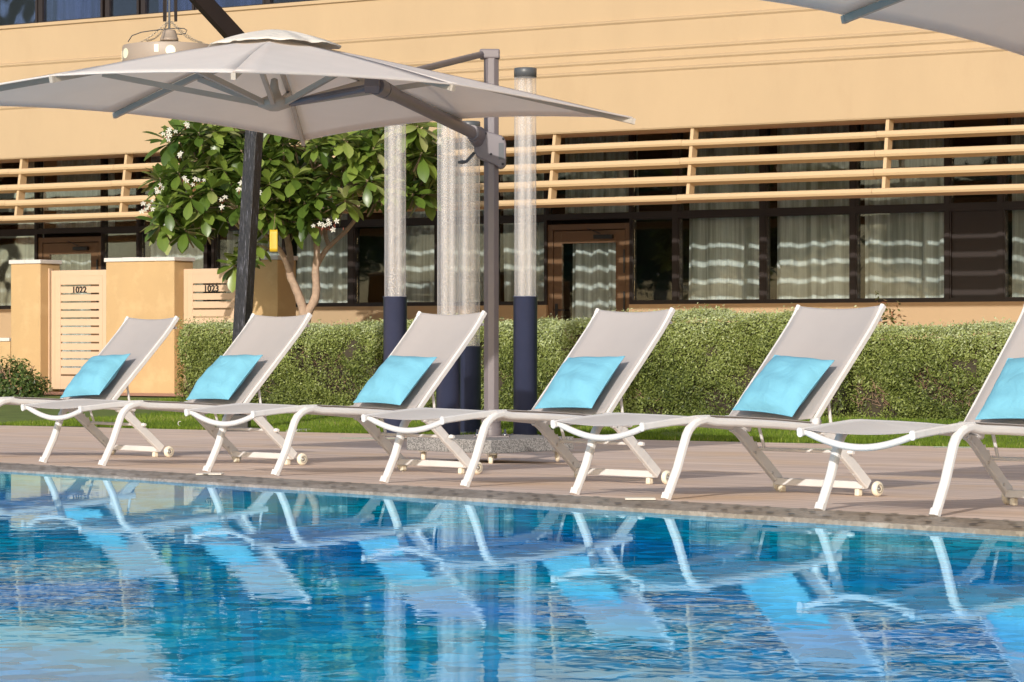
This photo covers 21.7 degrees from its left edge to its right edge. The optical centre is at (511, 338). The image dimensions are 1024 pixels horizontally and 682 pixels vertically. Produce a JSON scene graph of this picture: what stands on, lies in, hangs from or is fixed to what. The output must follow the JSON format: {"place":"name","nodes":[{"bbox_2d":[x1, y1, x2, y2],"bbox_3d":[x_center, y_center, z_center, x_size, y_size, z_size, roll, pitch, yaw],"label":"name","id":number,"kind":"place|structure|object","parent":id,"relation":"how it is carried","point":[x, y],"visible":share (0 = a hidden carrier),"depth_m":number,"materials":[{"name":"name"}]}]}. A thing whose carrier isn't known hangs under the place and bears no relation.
{"place":"outdoors","nodes":[
{"label":"outdoors","id":0,"kind":"place"},
{"bbox_2d":[44,392,185,396],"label":"path","id":1,"kind":"structure","parent":0,"point":[131,394],"depth_m":36.16,"materials":[{"name":"beige stone"}]},
{"bbox_2d":[62,426,906,445],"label":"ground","id":2,"kind":"structure","parent":0,"point":[111,427],"depth_m":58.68,"materials":[{"name":"green plant"}]},
{"bbox_2d":[0,471,1023,681],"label":"pool water","id":3,"kind":"structure","parent":0,"point":[112,580],"depth_m":8.17,"materials":[{"name":"blue liquid"}]},
{"bbox_2d":[0,425,1023,520],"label":"deck","id":4,"kind":"structure","parent":0,"point":[907,477],"depth_m":17.81,"materials":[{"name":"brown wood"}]},
{"bbox_2d":[0,316,178,456],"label":"sun lounger","id":5,"kind":"object","parent":4,"relation":"on","point":[141,341],"visible":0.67,"depth_m":18.60,"materials":[{"name":"white fabric"}]},
{"bbox_2d":[60,353,130,397],"bbox_3d":[-2.888,0.253,18.454,0.411,0.140,0.411,-5,40,41],"label":"cushion","id":6,"kind":"object","parent":5,"relation":"on","point":[95,375],"visible":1,"depth_m":18.36,"materials":[{"name":"teal fabric"}]},
{"bbox_2d":[21,313,311,465],"bbox_3d":[-2.151,0.303,16.824,0.680,0.997,1.863,0,-2,44],"label":"sun lounger","id":7,"kind":"object","parent":4,"relation":"on","point":[271,339],"visible":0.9,"depth_m":17.11,"materials":[{"name":"beige"}]},
{"bbox_2d":[186,354,262,399],"bbox_3d":[-1.849,0.245,17.102,0.411,0.135,0.411,-1,42,43],"label":"cushion","id":8,"kind":"object","parent":7,"relation":"on","point":[223,377],"visible":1,"depth_m":17.02,"materials":[{"name":"teal fabric"}]},
{"bbox_2d":[122,0,263,430],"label":"giant floor lamp","id":9,"kind":"object","parent":4,"relation":"on","point":[218,18],"visible":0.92,"depth_m":26.62,"materials":[{"name":"brown metal"}]},
{"bbox_2d":[0,29,635,462],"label":"cantilever parasol","id":10,"kind":"object","parent":4,"relation":"on","point":[302,87],"visible":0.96,"depth_m":17.96,"materials":[{"name":"beige fabric"}]},
{"bbox_2d":[184,310,486,475],"bbox_3d":[-1.006,0.301,15.652,0.680,0.997,1.863,0,-2,43],"label":"sun lounger","id":11,"kind":"object","parent":4,"relation":"on","point":[445,340],"visible":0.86,"depth_m":15.96,"materials":[{"name":"beige"}]},
{"bbox_2d":[353,355,436,404],"bbox_3d":[-0.703,0.242,15.928,0.411,0.150,0.411,2,44,44],"label":"cushion","id":12,"kind":"object","parent":11,"relation":"on","point":[394,380],"visible":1,"depth_m":15.85,"materials":[{"name":"teal fabric"}]},
{"bbox_2d":[342,437,406,438],"bbox_3d":[-1.229,0.922,24.609,0.719,0.006,0.075,0,0,11],"label":"drain grate","id":13,"kind":"object","parent":4,"relation":"on","point":[371,438],"visible":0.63,"depth_m":24.59,"materials":[{"name":"grey metal"}]},
{"bbox_2d":[383,124,406,436],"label":"bubble column","id":14,"kind":"structure","parent":4,"relation":"on","point":[394,319],"depth_m":25.22,"materials":[{"name":"clear glass"}]},
{"bbox_2d":[436,123,459,434],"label":"bubble column","id":15,"kind":"structure","parent":4,"relation":"on","point":[448,392],"depth_m":24.62,"materials":[{"name":"blue paint"}]},
{"bbox_2d":[460,121,481,434],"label":"bubble column","id":16,"kind":"structure","parent":4,"relation":"on","point":[470,377],"depth_m":25.61,"materials":[{"name":"clear glass"}]},
{"bbox_2d":[361,307,675,486],"bbox_3d":[0.066,0.296,14.436,0.680,0.997,1.863,0,-2,43],"label":"sun lounger","id":17,"kind":"object","parent":4,"relation":"on","point":[633,338],"visible":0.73,"depth_m":14.77,"materials":[{"name":"beige"}]},
{"bbox_2d":[535,356,624,408],"bbox_3d":[0.370,0.238,14.713,0.411,0.153,0.411,-2,42,41],"label":"cushion","id":18,"kind":"object","parent":17,"relation":"on","point":[579,382],"visible":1,"depth_m":14.63,"materials":[{"name":"teal fabric"}]},
{"bbox_2d":[512,67,538,434],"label":"bubble column","id":19,"kind":"structure","parent":4,"relation":"on","point":[524,352],"depth_m":24.81,"materials":[{"name":"blue paint"}]},
{"bbox_2d":[550,304,885,499],"bbox_3d":[1.058,0.291,13.254,0.680,0.997,1.863,0,-2,45],"label":"sun lounger","id":20,"kind":"object","parent":4,"relation":"on","point":[840,337],"visible":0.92,"depth_m":13.57,"materials":[{"name":"beige"}]},
{"bbox_2d":[732,355,834,416],"bbox_3d":[1.371,0.233,13.519,0.411,0.132,0.411,5,47,48],"label":"cushion","id":21,"kind":"object","parent":20,"relation":"on","point":[783,385],"visible":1,"depth_m":13.44,"materials":[{"name":"teal fabric"}]},
{"bbox_2d":[801,448,831,449],"bbox_3d":[2.509,0.922,22.235,0.630,0.006,0.075,0,0,10],"label":"drain grate","id":22,"kind":"object","parent":4,"relation":"on","point":[818,448],"visible":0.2,"depth_m":22.26,"materials":[{"name":"grey metal"}]},
{"bbox_2d":[762,0,1023,55],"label":"cantilever parasol","id":23,"kind":"object","parent":4,"relation":"on","point":[998,23],"visible":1,"depth_m":12.99,"materials":[{"name":"beige fabric"}]},
{"bbox_2d":[797,305,1023,516],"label":"sun lounger","id":24,"kind":"object","parent":4,"relation":"on","point":[970,430],"visible":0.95,"depth_m":11.67,"materials":[{"name":"beige plastic"}]},
{"bbox_2d":[975,357,1023,419],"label":"cushion","id":25,"kind":"object","parent":24,"relation":"on","point":[1005,399],"visible":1,"depth_m":12.26,"materials":[{"name":"teal fabric"}]},
{"bbox_2d":[0,463,1023,536],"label":"pool edge","id":26,"kind":"object","parent":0,"point":[949,524],"visible":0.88,"depth_m":12.37,"materials":[{"name":"stone"}]},
{"bbox_2d":[196,473,223,474],"bbox_3d":[-1.677,0.751,14.813,0.141,0.004,0.141,0,0,1],"label":"edge tile","id":27,"kind":"object","parent":26,"relation":"on","point":[209,473],"visible":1,"depth_m":14.78,"materials":[{"name":"beige stone"}]},
{"bbox_2d":[15,463,1021,526],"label":"drain slots","id":28,"kind":"object","parent":26,"relation":"on","point":[553,499],"visible":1,"depth_m":12.51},
{"bbox_2d":[624,497,655,499],"bbox_3d":[0.597,0.746,12.442,0.141,0.004,0.141,0,0,1],"label":"edge tile","id":29,"kind":"object","parent":26,"relation":"on","point":[640,498],"visible":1,"depth_m":12.39,"materials":[{"name":"beige stone"}]},
{"bbox_2d":[0,395,1023,447],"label":"lawn","id":30,"kind":"structure","parent":0,"point":[11,413],"depth_m":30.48,"materials":[{"name":"green plant"}]},
{"bbox_2d":[0,338,10,384],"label":"garden wall","id":31,"kind":"structure","parent":30,"relation":"on","point":[5,347],"depth_m":38.01,"materials":[{"name":"beige paint"}]},
{"bbox_2d":[0,355,51,396],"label":"shrub","id":32,"kind":"object","parent":30,"relation":"on","point":[23,384],"visible":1,"depth_m":35.85,"materials":[{"name":"green plant"}]},
{"bbox_2d":[9,260,61,391],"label":"garden wall","id":33,"kind":"structure","parent":30,"relation":"on","point":[29,310],"depth_m":37.73,"materials":[{"name":"beige paint"}]},
{"bbox_2d":[48,268,105,390],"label":"garden gate","id":34,"kind":"structure","parent":33,"relation":"attached to","point":[58,279],"depth_m":37.57,"materials":[{"name":"paint"}]},
{"bbox_2d":[104,257,194,393],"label":"garden wall","id":35,"kind":"structure","parent":30,"relation":"on","point":[145,287],"depth_m":36.58,"materials":[{"name":"beige paint"}]},
{"bbox_2d":[184,268,235,381],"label":"garden gate","id":36,"kind":"structure","parent":35,"relation":"attached to","point":[192,277],"depth_m":36.34,"materials":[{"name":"paint"}]},
{"bbox_2d":[253,255,297,316],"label":"garden wall","id":37,"kind":"structure","parent":30,"relation":"on","point":[274,296],"depth_m":35.57,"materials":[{"name":"beige paint"}]},
{"bbox_2d":[135,119,462,331],"bbox_3d":[-2.672,-1.202,33.132,4.130,3.710,3.210,0,0,0],"label":"frangipani tree","id":38,"kind":"object","parent":30,"relation":"on","point":[298,185],"visible":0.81,"depth_m":32.48,"materials":[{"name":"green plant"}]},
{"bbox_2d":[270,219,277,251],"bbox_3d":[-2.879,-1.277,32.215,0.096,0.461,0.035,0,0,0],"label":"sticky trap","id":39,"kind":"object","parent":38,"relation":"hanging from","point":[273,240],"visible":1,"depth_m":32.20,"materials":[{"name":"yellow plastic"}]},
{"bbox_2d":[174,303,873,417],"bbox_3d":[-0.076,0.251,30.392,8.917,1.293,1.288,0,0,31],"label":"clipped hedge","id":40,"kind":"object","parent":30,"relation":"on","point":[710,366],"visible":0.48,"depth_m":29.53,"materials":[{"name":"green plant"}]},
{"bbox_2d":[875,290,907,339],"bbox_3d":[4.123,0.141,29.320,0.832,1.355,0.608,0,0,31],"label":"shrub","id":41,"kind":"object","parent":30,"relation":"on","point":[891,316],"visible":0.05,"depth_m":29.28,"materials":[{"name":"green plant"}]},
{"bbox_2d":[844,316,1015,419],"bbox_3d":[5.537,0.304,27.068,4.415,1.168,1.208,0,0,31],"label":"clipped hedge","id":42,"kind":"object","parent":30,"relation":"on","point":[945,375],"visible":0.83,"depth_m":27.39,"materials":[{"name":"green plant"}]},
{"label":"terrace paving","id":43,"kind":"structure","parent":0,"visible":0},
{"bbox_2d":[0,0,1023,375],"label":"hotel building","id":44,"kind":"structure","parent":43,"relation":"on","point":[766,156],"depth_m":36.24,"materials":[{"name":"paint"}]},
{"bbox_2d":[0,0,37,25],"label":"window","id":45,"kind":"structure","parent":44,"relation":"in","point":[12,12],"depth_m":39.91,"materials":[{"name":"glass"}]},
{"bbox_2d":[0,161,43,306],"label":"window","id":46,"kind":"structure","parent":44,"relation":"in","point":[20,246],"depth_m":44.11,"materials":[{"name":"glass"}]},
{"bbox_2d":[38,236,100,375],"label":"door","id":47,"kind":"structure","parent":44,"relation":"in","point":[74,256],"depth_m":43.60,"materials":[{"name":"beige wood"}]},
{"bbox_2d":[38,0,104,22],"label":"window","id":48,"kind":"structure","parent":44,"relation":"in","point":[48,10],"depth_m":39.61,"materials":[{"name":"glass"}]},
{"bbox_2d":[37,158,114,229],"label":"window","id":49,"kind":"structure","parent":44,"relation":"in","point":[111,176],"depth_m":43.68,"materials":[{"name":"glass"}]},
{"bbox_2d":[102,157,136,269],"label":"window","id":50,"kind":"structure","parent":44,"relation":"in","point":[104,161],"depth_m":43.02,"materials":[{"name":"glass"}]},
{"bbox_2d":[105,0,140,16],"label":"window","id":51,"kind":"structure","parent":44,"relation":"in","point":[109,4],"depth_m":38.95,"materials":[{"name":"glass"}]},
{"bbox_2d":[141,0,194,14],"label":"window","id":52,"kind":"structure","parent":44,"relation":"in","point":[182,5],"depth_m":38.65,"materials":[{"name":"glass"}]},
{"bbox_2d":[139,156,203,301],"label":"window","id":53,"kind":"structure","parent":44,"relation":"in","point":[196,253],"depth_m":42.62,"materials":[{"name":"glass"}]},
{"bbox_2d":[195,0,276,9],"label":"window","id":54,"kind":"structure","parent":44,"relation":"in","point":[223,3],"depth_m":38.10,"materials":[{"name":"glass"}]},
{"bbox_2d":[215,187,281,300],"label":"window","id":55,"kind":"structure","parent":44,"relation":"in","point":[231,239],"depth_m":41.88,"materials":[{"name":"glass"}]},
{"bbox_2d":[265,0,314,4],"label":"window","id":56,"kind":"structure","parent":44,"relation":"in","point":[266,1],"depth_m":37.41,"materials":[{"name":"glass"}]},
{"bbox_2d":[285,150,347,304],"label":"window","id":57,"kind":"structure","parent":44,"relation":"in","point":[333,270],"depth_m":40.91,"materials":[{"name":"glass"}]},
{"bbox_2d":[354,183,385,303],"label":"window","id":58,"kind":"structure","parent":44,"relation":"in","point":[356,228],"depth_m":40.46,"materials":[{"name":"glass"}]},
{"bbox_2d":[388,178,434,303],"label":"window","id":59,"kind":"structure","parent":44,"relation":"in","point":[420,238],"depth_m":40.16,"materials":[{"name":"glass"}]},
{"bbox_2d":[439,142,500,302],"bbox_3d":[-0.610,-1.704,39.576,0.924,2.569,0.330,0,0,31],"label":"window","id":60,"kind":"structure","parent":44,"relation":"in","point":[458,240],"depth_m":39.68,"materials":[{"name":"glass"}]},
{"bbox_2d":[499,139,544,302],"bbox_3d":[0.198,-1.704,39.079,0.863,2.569,0.319,0,0,31],"label":"window","id":61,"kind":"structure","parent":44,"relation":"in","point":[537,239],"depth_m":39.16,"materials":[{"name":"glass"}]},
{"bbox_2d":[548,223,628,319],"bbox_3d":[1.179,-0.458,38.490,1.368,2.381,0.448,0,0,31],"label":"door","id":62,"kind":"structure","parent":44,"relation":"in","point":[600,255],"depth_m":38.60,"materials":[{"name":"brown wood"}]},
{"bbox_2d":[547,135,638,215],"bbox_3d":[1.203,-2.383,38.530,1.368,1.211,0.423,0,0,31],"label":"window","id":63,"kind":"structure","parent":44,"relation":"in","point":[622,155],"depth_m":38.69,"materials":[{"name":"glass"}]},
{"bbox_2d":[631,133,672,301],"bbox_3d":[2.017,-1.754,37.860,0.678,2.469,0.120,0,0,31],"label":"window","id":64,"kind":"structure","parent":44,"relation":"in","point":[633,137],"depth_m":37.98,"materials":[{"name":"glass"}]},
{"bbox_2d":[678,129,759,300],"bbox_3d":[2.968,-1.704,37.384,1.294,2.569,0.296,0,0,31],"label":"window","id":65,"kind":"structure","parent":44,"relation":"in","point":[724,251],"depth_m":37.42,"materials":[{"name":"glass"}]},
{"bbox_2d":[765,125,849,300],"bbox_3d":[4.131,-1.704,36.685,1.289,2.569,0.306,0,0,31],"label":"window","id":66,"kind":"structure","parent":44,"relation":"in","point":[813,249],"depth_m":36.70,"materials":[{"name":"glass"}]},
{"bbox_2d":[856,121,944,299],"bbox_3d":[5.299,-1.704,35.977,1.300,2.569,0.310,0,0,31],"label":"window","id":67,"kind":"structure","parent":44,"relation":"in","point":[905,250],"depth_m":36.02,"materials":[{"name":"glass"}]},
{"bbox_2d":[950,118,997,298],"bbox_3d":[6.145,-1.754,35.353,0.688,2.469,0.120,0,0,31],"label":"window","id":68,"kind":"structure","parent":44,"relation":"in","point":[973,232],"depth_m":35.34,"materials":[{"name":"glass"}]},
{"bbox_2d":[1003,117,1023,298],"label":"window","id":69,"kind":"structure","parent":44,"relation":"in","point":[1017,213],"depth_m":35.17,"materials":[{"name":"metal"}]}
]}

